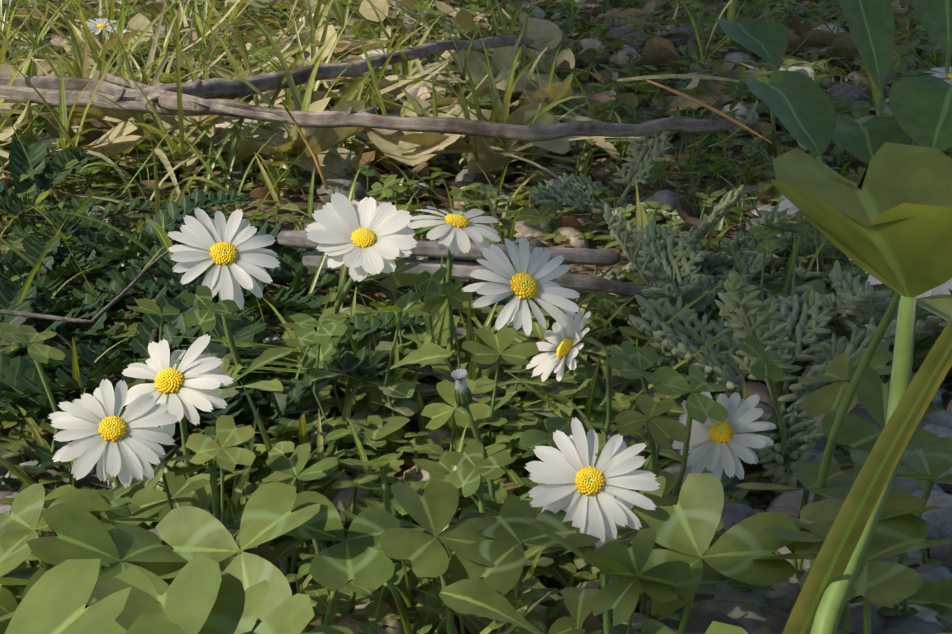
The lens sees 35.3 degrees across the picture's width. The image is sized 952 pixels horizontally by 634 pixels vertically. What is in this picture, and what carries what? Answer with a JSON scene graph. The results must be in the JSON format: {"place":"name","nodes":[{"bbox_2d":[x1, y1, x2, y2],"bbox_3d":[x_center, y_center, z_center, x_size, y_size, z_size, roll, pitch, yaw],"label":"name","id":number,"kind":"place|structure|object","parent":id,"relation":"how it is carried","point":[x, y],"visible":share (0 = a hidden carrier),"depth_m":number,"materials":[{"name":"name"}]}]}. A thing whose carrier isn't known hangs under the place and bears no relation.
{"place":"outdoors","nodes":[
{"label":"outdoors","id":0,"kind":"place"},
{"bbox_2d":[0,0,951,630],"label":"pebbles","id":1,"kind":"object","parent":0,"point":[756,500],"depth_m":0.45,"materials":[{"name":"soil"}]},
{"bbox_2d":[167,207,279,399],"bbox_3d":[-0.046,0.002,0.276,0.020,0.044,0.016,-10,20,-29],"label":"daisy","id":2,"kind":"object","parent":1,"relation":"on","point":[218,249],"visible":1,"depth_m":0.27,"materials":[{"name":"white plant"}]},
{"bbox_2d":[0,139,504,526],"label":"fern leaf rosettes","id":3,"kind":"object","parent":1,"relation":"on","point":[21,384],"visible":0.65,"depth_m":0.33,"materials":[{"name":"green plant"}]},
{"bbox_2d":[122,334,233,478],"bbox_3d":[-0.046,0.021,0.227,0.016,0.036,0.018,-12,21,-33],"label":"daisy","id":4,"kind":"object","parent":3,"relation":"on","point":[177,388],"visible":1,"depth_m":0.22,"materials":[{"name":"white plant"}]},
{"bbox_2d":[305,192,416,313],"bbox_3d":[-0.023,-0.001,0.282,0.024,0.045,0.016,7,18,22],"label":"daisy","id":5,"kind":"object","parent":3,"relation":"on","point":[363,238],"visible":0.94,"depth_m":0.28,"materials":[{"name":"white plant"}]},
{"bbox_2d":[0,35,736,357],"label":"twigs","id":6,"kind":"object","parent":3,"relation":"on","point":[198,95],"visible":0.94,"depth_m":0.47,"materials":[{"name":"brown wood"}]},
{"bbox_2d":[277,230,651,298],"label":"wood sticks","id":7,"kind":"object","parent":3,"relation":"on","point":[460,270],"visible":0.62,"depth_m":0.33,"materials":[{"name":"wood"}]},
{"bbox_2d":[9,4,591,153],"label":"dry leaves","id":8,"kind":"object","parent":1,"relation":"on","point":[221,135],"visible":0.06,"depth_m":0.55,"materials":[{"name":"brown plant"}]},
{"bbox_2d":[0,69,734,432],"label":"fine grass","id":9,"kind":"structure","parent":1,"relation":"on","point":[72,345],"depth_m":0.33,"materials":[{"name":"green plant"}]},
{"bbox_2d":[0,221,816,633],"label":"clover around stems","id":10,"kind":"object","parent":1,"relation":"on","point":[620,597],"visible":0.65,"depth_m":0.25,"materials":[{"name":"green plant"}]},
{"bbox_2d":[0,0,882,162],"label":"sunlit grass","id":11,"kind":"structure","parent":1,"relation":"on","point":[124,70],"depth_m":0.57,"materials":[{"name":"green plant"}]},
{"bbox_2d":[0,0,899,212],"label":"dry leaves","id":12,"kind":"object","parent":1,"relation":"on","point":[409,148],"visible":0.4,"depth_m":0.56,"materials":[{"name":"brown plant"}]},
{"bbox_2d":[81,18,116,65],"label":"daisy","id":13,"kind":"object","parent":12,"relation":"on","point":[100,27],"visible":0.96,"depth_m":0.70,"materials":[{"name":"white plant"}]},
{"bbox_2d":[17,278,894,633],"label":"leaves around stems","id":14,"kind":"object","parent":1,"relation":"on","point":[479,596],"visible":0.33,"depth_m":0.26,"materials":[{"name":"green plant"}]},
{"bbox_2d":[451,369,495,515],"bbox_3d":[0.000,0.023,0.227,0.007,0.033,0.006,0,17,1],"label":"daisy bud","id":15,"kind":"object","parent":1,"relation":"on","point":[463,395],"visible":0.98,"depth_m":0.22,"materials":[{"name":"green plant"}]},
{"bbox_2d":[0,0,949,633],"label":"ground","id":16,"kind":"structure","parent":1,"relation":"on","point":[656,50],"depth_m":0.66,"materials":[{"name":"brown soil"}]},
{"bbox_2d":[913,66,951,145],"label":"daisy","id":17,"kind":"object","parent":16,"relation":"on","point":[946,77],"visible":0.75,"depth_m":0.46,"materials":[{"name":"white plant"}]},
{"bbox_2d":[0,0,951,633],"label":"clover leaves","id":18,"kind":"object","parent":1,"relation":"on","point":[74,590],"visible":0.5,"depth_m":0.19,"materials":[{"name":"green plant"}]},
{"bbox_2d":[47,379,177,515],"bbox_3d":[-0.049,0.027,0.208,0.016,0.035,0.013,-14,22,-39],"label":"daisy","id":19,"kind":"object","parent":18,"relation":"on","point":[116,442],"visible":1,"depth_m":0.20,"materials":[{"name":"white plant"}]},
{"bbox_2d":[524,417,659,589],"bbox_3d":[0.014,0.030,0.193,0.016,0.034,0.015,-8,19,-24],"label":"daisy","id":20,"kind":"object","parent":18,"relation":"on","point":[572,471],"visible":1,"depth_m":0.19,"materials":[{"name":"white plant"}]},
{"bbox_2d":[771,142,951,633],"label":"leafy plant","id":21,"kind":"object","parent":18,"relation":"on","point":[887,221],"visible":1,"depth_m":0.13,"materials":[{"name":"green plant"}]},
{"bbox_2d":[809,256,951,569],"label":"daisy","id":22,"kind":"object","parent":18,"relation":"on","point":[869,353],"visible":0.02,"depth_m":0.20,"materials":[{"name":"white plant"}]},
{"bbox_2d":[0,0,951,633],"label":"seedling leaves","id":23,"kind":"object","parent":1,"relation":"on","point":[294,550],"visible":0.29,"depth_m":0.40,"materials":[{"name":"green plant"}]},
{"bbox_2d":[0,0,951,633],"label":"grass","id":24,"kind":"structure","parent":1,"relation":"on","point":[852,518],"depth_m":0.27,"materials":[{"name":"green plant"}]},
{"bbox_2d":[0,0,951,633],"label":"pebbles","id":25,"kind":"object","parent":1,"relation":"on","point":[724,604],"visible":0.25,"depth_m":0.25,"materials":[{"name":"stone"}]},
{"bbox_2d":[0,62,951,627],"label":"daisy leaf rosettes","id":26,"kind":"object","parent":1,"relation":"on","point":[934,592],"visible":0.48,"depth_m":0.28,"materials":[{"name":"green plant"}]},
{"bbox_2d":[407,206,500,351],"bbox_3d":[-0.004,-0.002,0.300,0.019,0.039,0.020,0,17,1],"label":"daisy","id":27,"kind":"object","parent":26,"relation":"on","point":[453,230],"visible":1,"depth_m":0.29,"materials":[{"name":"white plant"}]},
{"bbox_2d":[462,237,579,372],"bbox_3d":[0.008,0.004,0.279,0.022,0.039,0.026,0,17,1],"label":"daisy","id":28,"kind":"object","parent":26,"relation":"on","point":[526,279],"visible":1,"depth_m":0.27,"materials":[{"name":"white plant"}]},
{"bbox_2d":[526,310,605,389],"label":"daisy","id":29,"kind":"object","parent":26,"relation":"on","point":[565,342],"visible":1,"depth_m":0.28,"materials":[{"name":"white plant"}]},
{"bbox_2d":[0,0,951,633],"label":"weed rosettes","id":30,"kind":"object","parent":1,"relation":"on","point":[398,570],"visible":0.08,"depth_m":0.44,"materials":[{"name":"green plant"}]},
{"bbox_2d":[281,80,772,189],"bbox_3d":[0.026,-0.044,0.325,0.062,0.019,0.138,13,21,37],"label":"pine needle and stalk","id":31,"kind":"object","parent":1,"relation":"on","point":[714,110],"visible":1,"depth_m":0.34,"materials":[{"name":"brown plant"}]},
{"bbox_2d":[671,392,776,479],"bbox_3d":[0.041,0.024,0.243,0.019,0.022,0.016,-14,22,-39],"label":"daisy","id":32,"kind":"object","parent":1,"relation":"on","point":[716,447],"visible":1,"depth_m":0.24,"materials":[{"name":"white plant"}]},
{"bbox_2d":[528,115,947,486],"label":"feathery plant leaves","id":33,"kind":"object","parent":1,"relation":"on","point":[667,264],"visible":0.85,"depth_m":0.30,"materials":[{"name":"green plant"}]},
{"bbox_2d":[778,195,807,292],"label":"daisy","id":34,"kind":"object","parent":1,"relation":"on","point":[786,203],"visible":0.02,"depth_m":0.33,"materials":[{"name":"white plant"}]},
{"bbox_2d":[716,0,951,271],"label":"broad leaves","id":35,"kind":"object","parent":1,"relation":"on","point":[800,105],"visible":0.94,"depth_m":0.38,"materials":[{"name":"green plant"}]}
]}

